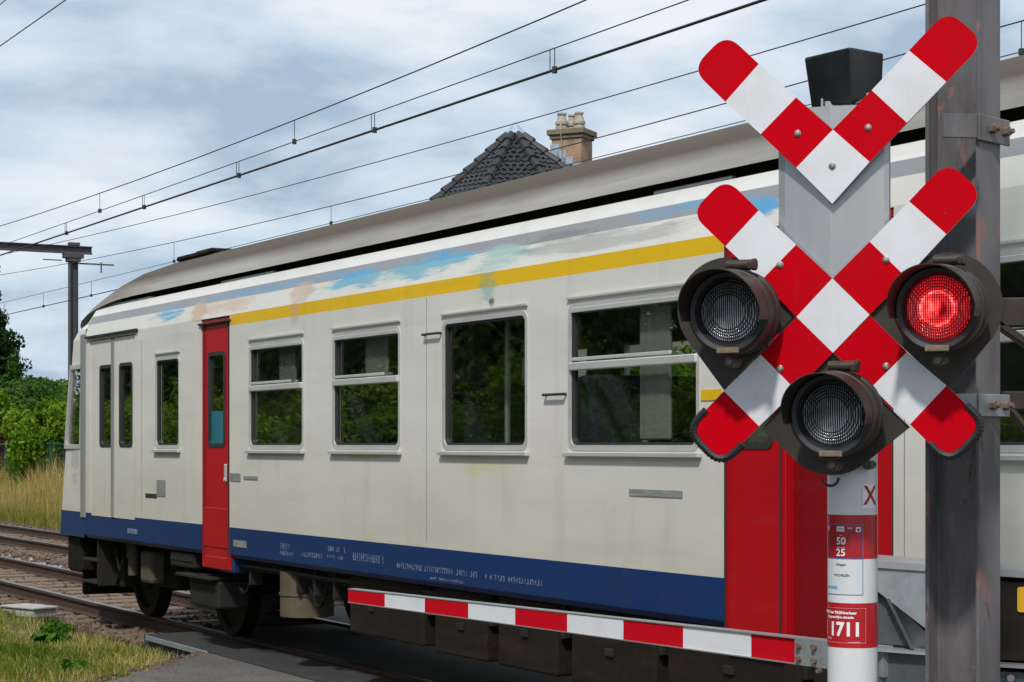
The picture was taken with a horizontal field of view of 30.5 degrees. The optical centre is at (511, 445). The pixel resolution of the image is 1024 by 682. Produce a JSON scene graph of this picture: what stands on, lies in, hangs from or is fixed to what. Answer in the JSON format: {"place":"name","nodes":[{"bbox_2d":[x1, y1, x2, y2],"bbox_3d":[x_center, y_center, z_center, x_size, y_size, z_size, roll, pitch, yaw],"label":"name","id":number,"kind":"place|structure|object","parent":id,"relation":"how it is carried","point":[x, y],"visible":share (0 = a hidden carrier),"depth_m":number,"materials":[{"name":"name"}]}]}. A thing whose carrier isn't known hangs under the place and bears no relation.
{"place":"outdoors","nodes":[
{"label":"outdoors","id":0,"kind":"place"},
{"bbox_2d":[0,510,177,681],"bbox_3d":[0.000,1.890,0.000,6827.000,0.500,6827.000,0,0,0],"label":"ground","id":1,"kind":"structure","parent":0,"point":[27,631],"depth_m":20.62,"materials":[{"name":"plant"}]},
{"bbox_2d":[0,414,9,473],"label":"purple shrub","id":2,"kind":"object","parent":1,"relation":"on","point":[2,438],"visible":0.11,"depth_m":62.72,"materials":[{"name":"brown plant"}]},
{"bbox_2d":[0,350,21,385],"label":"leafy tree","id":3,"kind":"object","parent":1,"relation":"on","point":[14,368],"visible":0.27,"depth_m":83.96,"materials":[{"name":"green plant"}]},
{"bbox_2d":[0,388,36,441],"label":"shrub","id":4,"kind":"object","parent":1,"relation":"on","point":[4,398],"visible":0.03,"depth_m":65.65,"materials":[{"name":"green plant"}]},
{"bbox_2d":[0,266,38,388],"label":"tree","id":5,"kind":"object","parent":1,"relation":"on","point":[8,346],"visible":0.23,"depth_m":94.86,"materials":[{"name":"green plant"}]},
{"bbox_2d":[0,603,58,617],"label":"cable duct cover","id":6,"kind":"object","parent":1,"relation":"on","point":[34,609],"visible":0.91,"depth_m":22.07,"materials":[{"name":"concrete"}]},
{"bbox_2d":[0,451,64,529],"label":"tall dry grass","id":7,"kind":"structure","parent":1,"relation":"on","point":[44,497],"depth_m":52.25,"materials":[{"name":"beige plant"}]},
{"bbox_2d":[0,441,64,479],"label":"fence","id":8,"kind":"object","parent":1,"relation":"on","point":[49,444],"visible":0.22,"depth_m":56.06,"materials":[{"name":"grey metal"}]},
{"bbox_2d":[1,396,66,489],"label":"shrub","id":9,"kind":"object","parent":1,"relation":"on","point":[27,440],"visible":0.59,"depth_m":56.95,"materials":[{"name":"green plant"}]},
{"bbox_2d":[0,374,67,466],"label":"shrub","id":10,"kind":"object","parent":1,"relation":"on","point":[30,393],"visible":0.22,"depth_m":70.68,"materials":[{"name":"green plant"}]},
{"bbox_2d":[23,377,67,399],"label":"leafy tree","id":11,"kind":"object","parent":1,"relation":"on","point":[56,387],"visible":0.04,"depth_m":91.75,"materials":[{"name":"green plant"}]},
{"bbox_2d":[29,626,71,644],"bbox_3d":[-4.676,1.959,18.992,0.414,0.244,0.458,0,0,-32],"label":"weed","id":12,"kind":"object","parent":1,"relation":"on","point":[42,634],"visible":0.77,"depth_m":18.89,"materials":[{"name":"green plant"}]},
{"bbox_2d":[5,601,97,635],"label":"dead weed stalks","id":13,"kind":"object","parent":1,"relation":"on","point":[71,622],"visible":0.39,"depth_m":20.86,"materials":[{"name":"brown plant"}]},
{"bbox_2d":[0,242,113,382],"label":"catenary portal","id":14,"kind":"object","parent":1,"relation":"on","point":[75,252],"visible":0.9,"depth_m":48.98,"materials":[{"name":"grey metal"}]},
{"bbox_2d":[0,0,65,45],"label":"feeder wire","id":15,"kind":"object","parent":14,"relation":"attached to","point":[33,22],"visible":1,"depth_m":22.84,"materials":[{"name":"black metal"}]},
{"bbox_2d":[1,289,116,315],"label":"contact wire","id":16,"kind":"object","parent":14,"relation":"hanging from","point":[61,302],"visible":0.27,"depth_m":37.62,"materials":[{"name":"black metal"}]},
{"bbox_2d":[0,0,586,225],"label":"messenger wire","id":17,"kind":"object","parent":14,"relation":"attached to","point":[330,105],"visible":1,"depth_m":17.95,"materials":[{"name":"black metal"}]},
{"bbox_2d":[292,121,296,143],"bbox_3d":[-2.204,-3.170,19.020,0.040,0.241,0.040,0,0,0],"label":"dropper","id":18,"kind":"object","parent":17,"relation":"hanging from","point":[293,141],"visible":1,"depth_m":19.02,"materials":[{"name":"black metal"}]},
{"bbox_2d":[0,0,688,245],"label":"auxiliary wire","id":19,"kind":"object","parent":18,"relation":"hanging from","point":[388,107],"visible":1,"depth_m":16.77,"materials":[{"name":"grey metal"}]},
{"bbox_2d":[142,195,145,208],"bbox_3d":[-4.518,-2.981,23.056,0.048,0.172,0.095,0,0,-13],"label":"dropper","id":20,"kind":"object","parent":19,"relation":"hanging from","point":[144,202],"visible":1,"depth_m":23.03,"materials":[{"name":"black metal"}]},
{"bbox_2d":[371,113,376,132],"bbox_3d":[-1.279,-2.987,17.423,0.048,0.184,0.095,0,0,-13],"label":"dropper","id":21,"kind":"object","parent":19,"relation":"hanging from","point":[373,130],"visible":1,"depth_m":17.40,"materials":[{"name":"black metal"}]},
{"bbox_2d":[550,49,556,73],"bbox_3d":[0.327,-2.992,14.631,0.048,0.194,0.095,0,0,-13],"label":"dropper","id":22,"kind":"object","parent":19,"relation":"hanging from","point":[553,70],"visible":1,"depth_m":14.61,"materials":[{"name":"black metal"}]},
{"bbox_2d":[0,0,766,255],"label":"contact wire","id":23,"kind":"object","parent":14,"relation":"hanging from","point":[566,65],"visible":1,"depth_m":16.10,"materials":[{"name":"black metal"}]},
{"bbox_2d":[8,4,924,253],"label":"feeder wire","id":24,"kind":"object","parent":14,"relation":"attached to","point":[521,121],"visible":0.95,"depth_m":21.52,"materials":[{"name":"black metal"}]},
{"bbox_2d":[40,618,76,633],"bbox_3d":[-4.878,1.969,20.191,0.422,0.225,0.371,0,0,0],"label":"weed","id":25,"kind":"object","parent":1,"relation":"on","point":[56,625],"visible":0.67,"depth_m":20.10,"materials":[{"name":"green plant"}]},
{"bbox_2d":[56,378,67,388],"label":"leafy tree","id":26,"kind":"object","parent":1,"relation":"on","point":[60,380],"visible":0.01,"depth_m":122.31,"materials":[{"name":"green plant"}]},
{"bbox_2d":[58,657,96,673],"bbox_3d":[-3.776,1.942,16.301,0.324,0.214,0.395,0,0,-23],"label":"weed","id":27,"kind":"object","parent":1,"relation":"on","point":[65,663],"visible":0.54,"depth_m":16.21,"materials":[{"name":"green plant"}]},
{"bbox_2d":[0,521,344,647],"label":"ballast bed","id":28,"kind":"object","parent":1,"relation":"on","point":[203,618],"visible":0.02,"depth_m":24.50,"materials":[{"name":"gravel"}]},
{"bbox_2d":[0,571,23,574],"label":"sleeper","id":29,"kind":"object","parent":28,"relation":"on","point":[18,572],"depth_m":29.98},
{"bbox_2d":[0,574,37,576],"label":"sleeper","id":30,"kind":"object","parent":28,"relation":"on","point":[19,575],"depth_m":29.44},
{"bbox_2d":[0,577,46,579],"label":"sleeper","id":31,"kind":"object","parent":28,"relation":"on","point":[24,577],"visible":0.1,"depth_m":28.87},
{"bbox_2d":[7,578,60,581],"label":"sleeper","id":32,"kind":"object","parent":28,"relation":"on","point":[29,580],"visible":0.1,"depth_m":28.40,"materials":[{"name":"brown wood"}]},
{"bbox_2d":[0,524,68,540],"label":"rail","id":33,"kind":"object","parent":28,"relation":"on","point":[40,533],"depth_m":41.92,"materials":[{"name":"brown metal"}]},
{"bbox_2d":[0,591,81,595],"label":"sleeper","id":34,"kind":"object","parent":28,"relation":"on","point":[71,592],"visible":0.07,"depth_m":26.08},
{"bbox_2d":[20,581,65,584],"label":"sleeper","id":35,"kind":"object","parent":28,"relation":"on","point":[37,583],"visible":0.1,"depth_m":27.75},
{"bbox_2d":[37,554,65,556],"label":"sleeper","id":36,"kind":"object","parent":28,"relation":"on","point":[40,555],"visible":0.12,"depth_m":34.86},
{"bbox_2d":[28,584,81,587],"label":"sleeper","id":37,"kind":"object","parent":28,"relation":"on","point":[55,585],"visible":0.1,"depth_m":27.20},
{"bbox_2d":[0,593,125,599],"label":"sleeper","id":38,"kind":"object","parent":28,"relation":"on","point":[73,595],"visible":0.1,"depth_m":25.55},
{"bbox_2d":[45,587,81,590],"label":"sleeper","id":39,"kind":"object","parent":28,"relation":"on","point":[57,589],"visible":0.1,"depth_m":26.75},
{"bbox_2d":[1,596,134,603],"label":"sleeper","id":40,"kind":"object","parent":28,"relation":"on","point":[114,597],"visible":0.1,"depth_m":25.05,"materials":[{"name":"brown wood"}]},
{"bbox_2d":[6,599,135,604],"bbox_3d":[-5.334,2.105,24.462,2.500,0.150,0.240,0,0,-30],"label":"sleeper","id":41,"kind":"object","parent":28,"relation":"on","point":[119,601],"visible":0.06,"depth_m":24.48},
{"bbox_2d":[2,554,184,591],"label":"pale stones","id":42,"kind":"object","parent":28,"relation":"on","point":[32,560],"visible":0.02,"depth_m":32.34,"materials":[{"name":"grey stone"}]},
{"bbox_2d":[56,603,171,609],"bbox_3d":[-5.025,2.109,23.925,2.500,0.150,0.240,0,0,-30],"label":"sleeper","id":43,"kind":"object","parent":28,"relation":"on","point":[128,605],"visible":0.06,"depth_m":23.89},
{"bbox_2d":[56,606,185,614],"bbox_3d":[-4.728,2.118,23.408,2.500,0.150,0.240,0,0,-30],"label":"sleeper","id":44,"kind":"object","parent":28,"relation":"on","point":[171,607],"visible":0.06,"depth_m":23.47,"materials":[{"name":"brown wood"}]},
{"bbox_2d":[45,610,204,620],"bbox_3d":[-4.413,2.113,22.860,2.500,0.150,0.240,0,0,-30],"label":"sleeper","id":45,"kind":"object","parent":28,"relation":"on","point":[83,616],"visible":0.06,"depth_m":22.35,"materials":[{"name":"brown wood"}]},
{"bbox_2d":[129,639,143,647],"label":"sleeper","id":46,"kind":"object","parent":28,"relation":"on","point":[134,642],"visible":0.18,"depth_m":19.55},
{"bbox_2d":[61,614,216,624],"bbox_3d":[-4.104,2.117,22.323,2.500,0.150,0.240,0,0,-30],"label":"sleeper","id":47,"kind":"object","parent":28,"relation":"on","point":[176,617],"visible":0.14,"depth_m":22.27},
{"bbox_2d":[76,619,218,631],"bbox_3d":[-3.801,2.123,21.795,2.500,0.150,0.240,0,0,-30],"label":"sleeper","id":48,"kind":"object","parent":28,"relation":"on","point":[189,621],"visible":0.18,"depth_m":21.75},
{"bbox_2d":[0,535,343,602],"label":"rail","id":49,"kind":"object","parent":28,"relation":"on","point":[54,548],"depth_m":36.61,"materials":[{"name":"metal"}]},
{"bbox_2d":[0,556,349,628],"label":"rail","id":50,"kind":"object","parent":28,"relation":"on","point":[182,599],"depth_m":24.07,"materials":[{"name":"metal"}]},
{"bbox_2d":[94,622,264,636],"bbox_3d":[-3.483,2.110,21.243,2.500,0.150,0.240,0,0,-30],"label":"sleeper","id":51,"kind":"object","parent":28,"relation":"on","point":[202,625],"visible":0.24,"depth_m":20.72,"materials":[{"name":"brown wood"}]},
{"bbox_2d":[111,626,272,641],"bbox_3d":[-3.182,2.111,20.718,2.500,0.150,0.240,0,0,-30],"label":"sleeper","id":52,"kind":"object","parent":28,"relation":"on","point":[127,635],"visible":0.18,"depth_m":20.18,"materials":[{"name":"brown wood"}]},
{"bbox_2d":[0,579,434,681],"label":"rail","id":53,"kind":"object","parent":28,"relation":"on","point":[118,615],"depth_m":20.86,"materials":[{"name":"metal"}]},
{"bbox_2d":[60,55,1023,681],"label":"train carriage","id":54,"kind":"object","parent":53,"relation":"on","point":[314,423],"visible":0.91,"depth_m":13.12,"materials":[{"name":"grey metal"}]},
{"bbox_2d":[64,364,79,448],"bbox_3d":[-4.869,-0.425,20.872,0.032,0.930,0.675,0,0,-30],"label":"window","id":55,"kind":"structure","parent":54,"relation":"in","point":[72,367],"depth_m":21.00,"materials":[{"name":"metal"}]},
{"bbox_2d":[91,339,110,516],"bbox_3d":[-4.360,-0.180,20.013,0.041,1.880,0.748,0,0,-30],"label":"door","id":56,"kind":"structure","parent":54,"relation":"in","point":[101,349],"depth_m":20.06,"materials":[{"name":"white metal"}]},
{"bbox_2d":[114,335,134,519],"bbox_3d":[-3.981,-0.180,19.356,0.041,1.880,0.715,0,0,-30],"label":"door","id":57,"kind":"structure","parent":54,"relation":"in","point":[124,347],"depth_m":19.41,"materials":[{"name":"white metal"}]},
{"bbox_2d":[151,350,179,452],"bbox_3d":[-3.330,-0.415,18.182,0.086,0.972,0.737,0,0,-30],"label":"window","id":58,"kind":"structure","parent":54,"relation":"in","point":[158,443],"depth_m":18.44,"materials":[{"name":"metal"}]},
{"bbox_2d":[202,317,232,564],"bbox_3d":[-2.686,-0.040,17.091,0.060,2.220,0.714,0,0,-30],"label":"door","id":59,"kind":"structure","parent":54,"relation":"in","point":[215,337],"depth_m":17.10,"materials":[{"name":"red metal"}]},
{"bbox_2d":[245,332,304,453],"bbox_3d":[-1.988,-0.425,15.851,0.086,0.992,1.226,0,0,-30],"label":"window","id":60,"kind":"structure","parent":54,"relation":"in","point":[252,388],"depth_m":15.95,"materials":[{"name":"metal"}]},
{"bbox_2d":[328,320,400,454],"bbox_3d":[-1.113,-0.425,14.326,0.086,0.992,1.242,0,0,-30],"label":"window","id":61,"kind":"structure","parent":54,"relation":"in","point":[337,382],"depth_m":14.43,"materials":[{"name":"metal"}]},
{"bbox_2d":[437,303,528,455],"bbox_3d":[-0.187,-0.425,12.716,0.086,0.992,1.233,0,0,-30],"label":"window","id":62,"kind":"structure","parent":54,"relation":"in","point":[447,325],"depth_m":12.87,"materials":[{"name":"metal"}]},
{"bbox_2d":[562,283,701,457],"bbox_3d":[0.711,-0.425,11.156,0.086,0.992,1.450,0,0,-30],"label":"window","id":63,"kind":"structure","parent":54,"relation":"in","point":[574,310],"depth_m":11.25,"materials":[{"name":"metal"}]},
{"bbox_2d":[726,247,781,633],"bbox_3d":[1.315,-0.040,10.141,0.041,2.220,0.490,0,0,-30],"label":"door","id":64,"kind":"structure","parent":54,"relation":"in","point":[752,476],"depth_m":10.13,"materials":[{"name":"red metal"}]},
{"bbox_2d":[794,460,826,638],"bbox_3d":[1.595,-0.040,9.779,0.035,2.220,0.361,0,0,-30],"label":"door","id":65,"kind":"structure","parent":54,"relation":"in","point":[810,494],"depth_m":9.81,"materials":[{"name":"red metal"}]},
{"bbox_2d":[878,209,893,555],"bbox_3d":[1.760,-0.040,9.367,0.041,2.220,0.462,0,0,-30],"label":"door","id":66,"kind":"structure","parent":54,"relation":"in","point":[885,455],"depth_m":9.21,"materials":[{"name":"red metal"}]},
{"bbox_2d":[1000,239,1023,460],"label":"window","id":67,"kind":"structure","parent":54,"relation":"in","point":[1017,255],"depth_m":8.44,"materials":[{"name":"metal"}]},
{"bbox_2d":[144,631,403,681],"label":"crossing panel","id":68,"kind":"object","parent":28,"relation":"on","point":[297,666],"visible":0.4,"depth_m":16.79,"materials":[{"name":"grey concrete"}]},
{"bbox_2d":[321,607,349,623],"bbox_3d":[4.538,1.990,10.684,1.740,0.200,26.000,0,0,-30],"label":"crossing panel","id":69,"kind":"object","parent":28,"relation":"on","point":[340,614],"visible":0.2,"depth_m":20.70,"materials":[{"name":"grey concrete"}]},
{"bbox_2d":[215,624,573,681],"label":"crossing panel","id":70,"kind":"object","parent":28,"relation":"on","point":[425,662],"visible":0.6,"depth_m":16.86,"materials":[{"name":"grey concrete"}]},
{"bbox_2d":[429,112,695,376],"bbox_3d":[2.687,-2.589,40.540,12.536,8.917,8.919,0,0,0],"label":"villa","id":71,"kind":"object","parent":1,"relation":"on","point":[514,141],"visible":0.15,"depth_m":39.47,"materials":[{"name":"tile"}]},
{"bbox_2d":[585,341,695,376],"bbox_3d":[2.132,-0.063,30.543,3.547,3.850,5.441,0,0,0],"label":"shrub","id":72,"kind":"object","parent":1,"relation":"on","point":[687,369],"visible":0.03,"depth_m":30.58,"materials":[{"name":"green plant"}]},
{"bbox_2d":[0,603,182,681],"bbox_3d":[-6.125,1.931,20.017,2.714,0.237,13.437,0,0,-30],"label":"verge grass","id":73,"kind":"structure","parent":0,"point":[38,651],"depth_m":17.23,"materials":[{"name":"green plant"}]},
{"bbox_2d":[108,652,314,681],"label":"road","id":74,"kind":"structure","parent":0,"point":[213,668],"depth_m":15.74,"materials":[{"name":"grey asphalt"}]},
{"bbox_2d":[59,651,210,681],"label":"road edge grit","id":75,"kind":"object","parent":74,"relation":"on","point":[155,663],"visible":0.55,"depth_m":16.16,"materials":[{"name":"gravel"}]},
{"bbox_2d":[145,635,207,653],"bbox_3d":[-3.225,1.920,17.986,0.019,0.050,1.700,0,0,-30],"label":"concrete kerb","id":76,"kind":"structure","parent":74,"relation":"on","point":[170,644],"depth_m":18.02,"materials":[{"name":"concrete"}]},
{"bbox_2d":[678,16,1002,681],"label":"level crossing signal","id":77,"kind":"object","parent":74,"relation":"on","point":[847,288],"visible":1,"depth_m":4.94,"materials":[{"name":"metal"}]},
{"bbox_2d":[878,555,1023,681],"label":"barrier machine","id":78,"kind":"object","parent":74,"relation":"on","point":[901,605],"visible":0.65,"depth_m":7.57,"materials":[{"name":"metal"}]},
{"bbox_2d":[348,588,892,677],"bbox_3d":[0.287,0.880,9.216,0.086,0.142,4.131,0,0,-36],"label":"boom barrier","id":79,"kind":"object","parent":78,"relation":"attached to","point":[795,649],"visible":0.97,"depth_m":8.81,"materials":[{"name":"metal"}]},
{"bbox_2d":[925,0,1023,681],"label":"rusty mast","id":80,"kind":"object","parent":74,"relation":"on","point":[968,131],"visible":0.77,"depth_m":5.20,"materials":[{"name":"grey metal"}]},
{"bbox_2d":[0,0,1023,381],"label":"sky","id":81,"kind":"structure","parent":0,"point":[97,96],"materials":[{"name":"blue"}]},
{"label":"catenary portal","id":82,"kind":"object","parent":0,"visible":0},
{"bbox_2d":[1,20,1023,274],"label":"messenger wire","id":83,"kind":"object","parent":82,"relation":"attached to","point":[479,168],"visible":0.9,"depth_m":22.52,"materials":[{"name":"black metal"}]},
{"bbox_2d":[1018,22,1023,54],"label":"dropper","id":84,"kind":"object","parent":83,"relation":"hanging from","point":[1020,51],"visible":0.97,"depth_m":14.91,"materials":[{"name":"black metal"}]},
{"bbox_2d":[2,51,1023,302],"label":"auxiliary wire","id":85,"kind":"object","parent":84,"relation":"hanging from","point":[460,191],"visible":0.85,"depth_m":22.51,"materials":[{"name":"grey metal"}]}
]}

